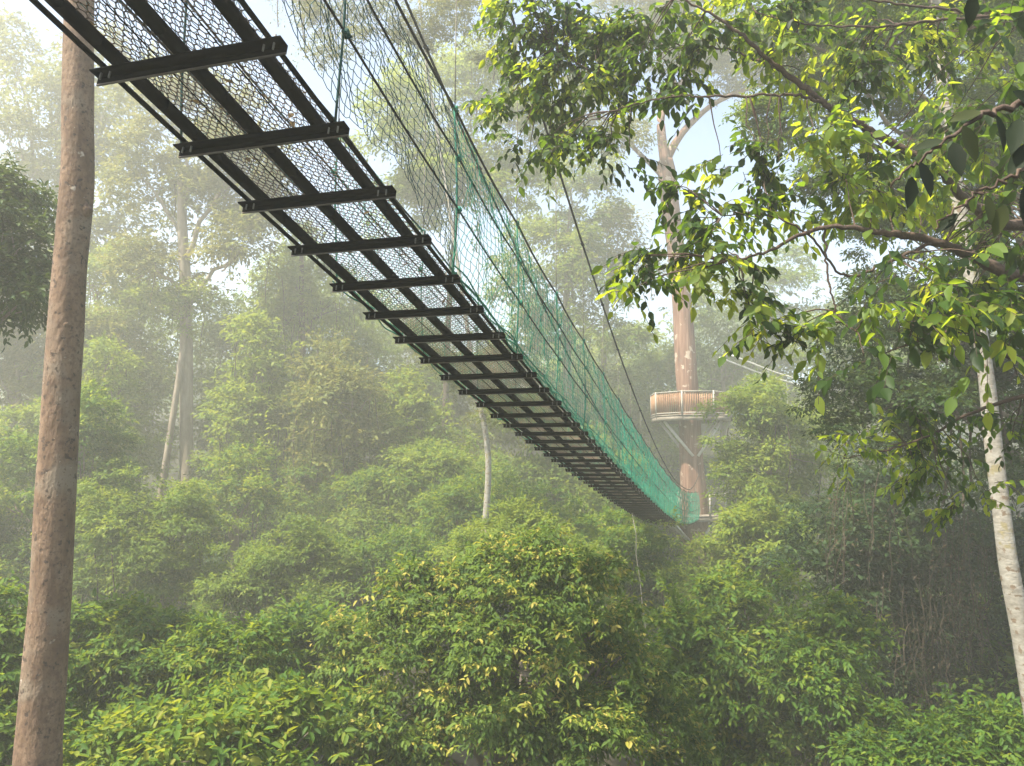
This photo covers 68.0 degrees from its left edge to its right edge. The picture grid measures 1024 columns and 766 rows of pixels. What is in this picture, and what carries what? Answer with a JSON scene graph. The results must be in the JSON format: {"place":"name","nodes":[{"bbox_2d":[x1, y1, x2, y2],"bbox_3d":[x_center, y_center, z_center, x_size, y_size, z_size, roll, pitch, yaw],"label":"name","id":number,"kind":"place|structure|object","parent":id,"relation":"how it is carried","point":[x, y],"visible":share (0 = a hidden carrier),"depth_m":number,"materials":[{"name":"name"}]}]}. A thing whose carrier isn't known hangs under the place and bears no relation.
{"place":"outdoors","nodes":[
{"label":"outdoors","id":0,"kind":"place"},
{"bbox_2d":[29,0,699,525],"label":"suspension bridge","id":1,"kind":"structure","parent":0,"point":[619,482],"depth_m":5.91,"materials":[{"name":"black paint"}]},
{"bbox_2d":[632,513,650,685],"bbox_3d":[4.312,7.335,25.114,0.697,6.004,0.105,3,-7,-27],"label":"guy rope","id":2,"kind":"object","parent":1,"relation":"hanging from","point":[637,561],"visible":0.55,"depth_m":25.20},
{"bbox_2d":[0,385,1023,765],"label":"ground","id":3,"kind":"structure","parent":0,"point":[708,451],"depth_m":52.73,"materials":[{"name":"green plant"}]},
{"bbox_2d":[0,150,58,353],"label":"dark tree","id":4,"kind":"object","parent":3,"relation":"on","point":[23,283],"visible":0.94,"depth_m":12.69,"materials":[{"name":"green plant"}]},
{"bbox_2d":[0,567,102,765],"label":"leafy bush","id":5,"kind":"object","parent":3,"relation":"on","point":[12,635],"visible":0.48,"depth_m":10.98,"materials":[{"name":"green plant"}]},
{"bbox_2d":[12,0,94,765],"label":"tall tree","id":6,"kind":"object","parent":3,"relation":"on","point":[39,729],"visible":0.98,"depth_m":8.05,"materials":[{"name":"brown plant"}]},
{"bbox_2d":[0,281,139,533],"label":"broadleaf tree","id":7,"kind":"object","parent":3,"relation":"on","point":[14,370],"visible":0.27,"depth_m":39.80,"materials":[{"name":"green plant"}]},
{"bbox_2d":[0,378,145,619],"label":"vine mound","id":8,"kind":"object","parent":3,"relation":"on","point":[16,510],"visible":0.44,"depth_m":24.71,"materials":[{"name":"green plant"}]},
{"bbox_2d":[0,378,152,496],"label":"broadleaf tree","id":9,"kind":"object","parent":3,"relation":"on","point":[25,413],"visible":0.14,"depth_m":32.07,"materials":[{"name":"green plant"}]},
{"bbox_2d":[22,236,178,555],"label":"broadleaf tree","id":10,"kind":"object","parent":3,"relation":"on","point":[129,297],"visible":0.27,"depth_m":41.87,"materials":[{"name":"green plant"}]},
{"bbox_2d":[0,2,212,533],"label":"tall tree","id":11,"kind":"object","parent":3,"relation":"on","point":[35,166],"visible":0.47,"depth_m":46.60,"materials":[{"name":"green plant"}]},
{"bbox_2d":[2,581,228,746],"bbox_3d":[-7.080,7.437,13.259,4.525,7.905,3.547,2,-6,-18],"label":"leafy bush","id":12,"kind":"object","parent":3,"relation":"on","point":[110,638],"visible":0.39,"depth_m":12.87,"materials":[{"name":"green plant"}]},
{"bbox_2d":[81,331,173,589],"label":"vine draped tree","id":13,"kind":"object","parent":3,"relation":"on","point":[114,378],"visible":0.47,"depth_m":33.80,"materials":[{"name":"green plant"}]},
{"bbox_2d":[16,452,251,620],"bbox_3d":[-11.839,7.181,23.576,6.332,10.063,5.569,-3,-7,27],"label":"vine mound","id":14,"kind":"object","parent":3,"relation":"on","point":[124,549],"visible":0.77,"depth_m":22.87,"materials":[{"name":"green plant"}]},
{"bbox_2d":[84,261,196,495],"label":"vine draped tree","id":15,"kind":"object","parent":3,"relation":"on","point":[161,446],"visible":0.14,"depth_m":50.08,"materials":[{"name":"green plant"}]},
{"bbox_2d":[135,275,234,503],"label":"leaning tree","id":16,"kind":"object","parent":3,"relation":"on","point":[179,302],"visible":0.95,"depth_m":38.72,"materials":[{"name":"grey plant"}]},
{"bbox_2d":[0,658,384,765],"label":"leafy bush","id":17,"kind":"object","parent":3,"relation":"on","point":[250,732],"visible":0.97,"depth_m":10.06,"materials":[{"name":"green plant"}]},
{"bbox_2d":[93,51,306,597],"bbox_3d":[-17.222,-3.764,40.518,12.577,29.892,9.053,0,-6,0],"label":"tall tree","id":18,"kind":"object","parent":3,"relation":"on","point":[185,181],"visible":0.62,"depth_m":39.76,"materials":[{"name":"green plant"}]},
{"bbox_2d":[86,608,337,764],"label":"leafy bush","id":19,"kind":"object","parent":3,"relation":"on","point":[227,660],"visible":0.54,"depth_m":12.01,"materials":[{"name":"green plant"}]},
{"bbox_2d":[144,288,330,479],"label":"broadleaf tree","id":20,"kind":"object","parent":3,"relation":"on","point":[217,344],"visible":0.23,"depth_m":52.39,"materials":[{"name":"green plant"}]},
{"bbox_2d":[180,431,296,620],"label":"understory tree","id":21,"kind":"object","parent":3,"relation":"on","point":[233,487],"visible":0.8,"depth_m":29.35,"materials":[{"name":"green plant"}]},
{"bbox_2d":[175,436,304,629],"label":"broadleaf tree","id":22,"kind":"object","parent":3,"relation":"on","point":[203,472],"visible":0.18,"depth_m":32.73,"materials":[{"name":"green plant"}]},
{"bbox_2d":[175,283,322,490],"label":"vine draped tree","id":23,"kind":"object","parent":3,"relation":"on","point":[238,341],"visible":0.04,"depth_m":50.86,"materials":[{"name":"green plant"}]},
{"bbox_2d":[190,291,325,613],"bbox_3d":[-12.107,3.547,36.060,6.107,15.833,6.362,0,-6,0],"label":"vine draped tree","id":24,"kind":"object","parent":3,"relation":"on","point":[258,400],"visible":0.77,"depth_m":35.71,"materials":[{"name":"green plant"}]},
{"bbox_2d":[168,513,377,652],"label":"broadleaf tree","id":25,"kind":"object","parent":3,"relation":"on","point":[252,584],"visible":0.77,"depth_m":22.31,"materials":[{"name":"green plant"}]},
{"bbox_2d":[186,402,380,606],"bbox_3d":[-11.404,6.003,37.449,8.499,10.930,7.071,-5,-8,40],"label":"understory tree","id":26,"kind":"object","parent":3,"relation":"on","point":[198,461],"visible":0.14,"depth_m":36.69,"materials":[{"name":"green plant"}]},
{"bbox_2d":[203,589,381,765],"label":"leafy bush","id":27,"kind":"object","parent":3,"relation":"on","point":[297,615],"visible":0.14,"depth_m":15.39,"materials":[{"name":"green plant"}]},
{"bbox_2d":[235,218,381,547],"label":"vine draped tree","id":28,"kind":"object","parent":3,"relation":"on","point":[297,310],"visible":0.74,"depth_m":45.75,"materials":[{"name":"green plant"}]},
{"bbox_2d":[236,235,439,464],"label":"broadleaf tree","id":29,"kind":"object","parent":3,"relation":"on","point":[333,296],"visible":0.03,"depth_m":58.01,"materials":[{"name":"green plant"}]},
{"bbox_2d":[268,322,411,606],"bbox_3d":[-7.795,4.444,34.701,6.138,14.729,5.845,3,-7,-26],"label":"vine draped tree","id":30,"kind":"object","parent":3,"relation":"on","point":[347,429],"visible":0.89,"depth_m":34.24,"materials":[{"name":"green plant"}]},
{"bbox_2d":[244,449,451,574],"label":"understory tree","id":31,"kind":"object","parent":3,"relation":"on","point":[342,492],"visible":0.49,"depth_m":32.45,"materials":[{"name":"green plant"}]},
{"bbox_2d":[286,515,463,683],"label":"broadleaf tree","id":32,"kind":"object","parent":3,"relation":"on","point":[388,546],"visible":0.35,"depth_m":24.02,"materials":[{"name":"green plant"}]},
{"bbox_2d":[271,291,495,481],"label":"broadleaf tree","id":33,"kind":"object","parent":3,"relation":"on","point":[366,334],"visible":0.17,"depth_m":49.87,"materials":[{"name":"green plant"}]},
{"bbox_2d":[261,0,536,728],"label":"bare trunked tree","id":34,"kind":"object","parent":3,"relation":"on","point":[442,7],"visible":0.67,"depth_m":28.26,"materials":[{"name":"white plant"}]},
{"bbox_2d":[341,361,484,475],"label":"vine draped tree","id":35,"kind":"object","parent":3,"relation":"on","point":[405,402],"visible":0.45,"depth_m":36.74,"materials":[{"name":"green plant"}]},
{"bbox_2d":[325,434,514,651],"bbox_3d":[-3.820,6.901,32.317,8.123,9.650,6.745,0,-6,0],"label":"broadleaf tree","id":36,"kind":"object","parent":3,"relation":"on","point":[421,455],"visible":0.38,"depth_m":31.55,"materials":[{"name":"green plant"}]},
{"bbox_2d":[339,30,568,441],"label":"broadleaf tree","id":37,"kind":"object","parent":3,"relation":"on","point":[399,180],"visible":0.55,"depth_m":44.49,"materials":[{"name":"green plant"}]},
{"bbox_2d":[372,459,571,690],"bbox_3d":[-1.383,7.511,28.506,8.139,9.281,4.369,0,-6,0],"label":"understory tree","id":38,"kind":"object","parent":3,"relation":"on","point":[462,505],"visible":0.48,"depth_m":28.13,"materials":[{"name":"green plant"}]},
{"bbox_2d":[383,323,579,484],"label":"broadleaf tree","id":39,"kind":"object","parent":3,"relation":"on","point":[461,410],"visible":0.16,"depth_m":50.20,"materials":[{"name":"green plant"}]},
{"bbox_2d":[0,289,1022,428],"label":"wood","id":40,"kind":"object","parent":3,"relation":"on","point":[412,361],"visible":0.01,"depth_m":104.85,"materials":[{"name":"green plant"}]},
{"bbox_2d":[0,430,1023,765],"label":"undergrowth","id":41,"kind":"object","parent":3,"relation":"on","point":[1010,660],"visible":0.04,"depth_m":18.84,"materials":[{"name":"green plant"}]},
{"bbox_2d":[297,515,731,765],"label":"leafy bush","id":42,"kind":"object","parent":3,"relation":"on","point":[548,718],"visible":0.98,"depth_m":11.90,"materials":[{"name":"green plant"}]},
{"bbox_2d":[424,491,631,757],"bbox_3d":[0.660,7.793,20.991,5.717,9.534,4.345,4,-7,-33],"label":"broadleaf tree","id":43,"kind":"object","parent":3,"relation":"on","point":[521,518],"visible":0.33,"depth_m":21.08,"materials":[{"name":"green plant"}]},
{"bbox_2d":[456,143,663,502],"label":"broadleaf tree","id":44,"kind":"object","parent":3,"relation":"on","point":[564,237],"visible":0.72,"depth_m":55.88,"materials":[{"name":"green plant"}]},
{"bbox_2d":[452,388,677,546],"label":"broadleaf tree","id":45,"kind":"object","parent":3,"relation":"on","point":[531,470],"visible":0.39,"depth_m":39.73,"materials":[{"name":"green plant"}]},
{"bbox_2d":[552,196,670,435],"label":"slender tree","id":46,"kind":"object","parent":3,"relation":"on","point":[627,217],"visible":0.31,"depth_m":60.33,"materials":[{"name":"grey plant"}]},
{"bbox_2d":[532,311,701,428],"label":"broadleaf tree","id":47,"kind":"object","parent":3,"relation":"on","point":[595,355],"visible":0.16,"depth_m":78.58,"materials":[{"name":"green plant"}]},
{"bbox_2d":[534,489,705,674],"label":"broadleaf tree","id":48,"kind":"object","parent":3,"relation":"on","point":[622,536],"visible":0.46,"depth_m":26.78,"materials":[{"name":"green plant"}]},
{"bbox_2d":[537,345,712,477],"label":"broadleaf tree","id":49,"kind":"object","parent":3,"relation":"on","point":[659,431],"visible":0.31,"depth_m":58.47,"materials":[{"name":"green plant"}]},
{"bbox_2d":[534,0,913,564],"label":"emergent tree","id":50,"kind":"object","parent":3,"relation":"on","point":[691,468],"visible":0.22,"depth_m":44.69,"materials":[{"name":"green plant"}]},
{"bbox_2d":[650,390,731,456],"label":"viewing platform","id":51,"kind":"structure","parent":50,"relation":"attached to","point":[660,411],"depth_m":42.70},
{"bbox_2d":[719,355,963,458],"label":"second walkway","id":52,"kind":"structure","parent":51,"relation":"attached to","point":[800,400],"depth_m":46.87,"materials":[{"name":"black paint"}]},
{"bbox_2d":[658,492,726,540],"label":"landing platform","id":53,"kind":"structure","parent":50,"relation":"attached to","point":[710,517],"depth_m":42.05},
{"bbox_2d":[626,552,845,765],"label":"leafy bush","id":54,"kind":"object","parent":3,"relation":"on","point":[712,645],"visible":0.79,"depth_m":14.91,"materials":[{"name":"green plant"}]},
{"bbox_2d":[594,234,880,456],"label":"broadleaf tree","id":55,"kind":"object","parent":3,"relation":"on","point":[725,373],"visible":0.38,"depth_m":64.52,"materials":[{"name":"green plant"}]},
{"bbox_2d":[452,0,1023,542],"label":"overhanging tree","id":56,"kind":"object","parent":3,"relation":"on","point":[614,46],"visible":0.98,"depth_m":6.38,"materials":[{"name":"green plant"}]},
{"bbox_2d":[658,486,829,628],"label":"broadleaf tree","id":57,"kind":"object","parent":3,"relation":"on","point":[747,529],"visible":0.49,"depth_m":23.94,"materials":[{"name":"green plant"}]},
{"bbox_2d":[690,369,851,609],"bbox_3d":[10.950,5.115,30.671,7.432,11.575,6.205,5,-8,-41],"label":"broadleaf tree","id":58,"kind":"object","parent":3,"relation":"on","point":[765,416],"visible":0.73,"depth_m":29.89,"materials":[{"name":"green plant"}]},
{"bbox_2d":[704,584,923,765],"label":"leafy bush","id":59,"kind":"object","parent":3,"relation":"on","point":[829,700],"visible":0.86,"depth_m":13.99,"materials":[{"name":"green plant"}]},
{"bbox_2d":[743,301,967,496],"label":"understory tree","id":60,"kind":"object","parent":3,"relation":"on","point":[802,356],"visible":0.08,"depth_m":44.35,"materials":[{"name":"green plant"}]},
{"bbox_2d":[712,0,1023,273],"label":"broadleaf tree","id":61,"kind":"object","parent":3,"relation":"on","point":[986,90],"visible":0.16,"depth_m":15.44,"materials":[{"name":"green plant"}]},
{"bbox_2d":[811,466,919,591],"bbox_3d":[7.758,3.311,16.663,2.457,3.014,1.460,-1,-6,9],"label":"hanging vine","id":62,"kind":"object","parent":61,"relation":"hanging from","point":[844,539],"visible":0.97,"depth_m":16.64,"materials":[{"name":"brown plant"}]},
{"bbox_2d":[907,496,1005,699],"bbox_3d":[9.377,4.471,16.043,1.970,4.247,1.862,-2,-6,14],"label":"hanging vine","id":63,"kind":"object","parent":61,"relation":"hanging from","point":[972,593],"visible":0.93,"depth_m":16.02,"materials":[{"name":"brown plant"}]},
{"bbox_2d":[750,406,1023,728],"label":"broadleaf tree","id":64,"kind":"object","parent":3,"relation":"on","point":[880,560],"visible":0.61,"depth_m":18.96,"materials":[{"name":"green plant"}]},
{"bbox_2d":[855,570,960,716],"bbox_3d":[8.680,5.839,16.981,2.970,3.522,1.484,0,-6,0],"label":"hanging vine","id":65,"kind":"object","parent":64,"relation":"hanging from","point":[929,665],"visible":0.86,"depth_m":16.93,"materials":[{"name":"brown plant"}]},
{"bbox_2d":[755,0,1023,714],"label":"white barked tree","id":66,"kind":"object","parent":3,"relation":"on","point":[1010,576],"visible":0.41,"depth_m":10.90,"materials":[{"name":"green plant"}]},
{"bbox_2d":[783,202,1023,536],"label":"broadleaf tree","id":67,"kind":"object","parent":3,"relation":"on","point":[860,380],"visible":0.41,"depth_m":13.64,"materials":[{"name":"green plant"}]},
{"bbox_2d":[817,682,1023,765],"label":"leafy bush","id":68,"kind":"object","parent":3,"relation":"on","point":[941,740],"visible":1,"depth_m":11.43,"materials":[{"name":"green plant"}]},
{"bbox_2d":[890,0,1023,236],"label":"leaved tree","id":69,"kind":"object","parent":3,"relation":"on","point":[1012,135],"visible":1,"depth_m":2.68,"materials":[{"name":"green plant"}]},
{"bbox_2d":[0,0,1023,385],"label":"sky","id":70,"kind":"structure","parent":0,"point":[699,144],"materials":[{"name":"white"}]}
]}

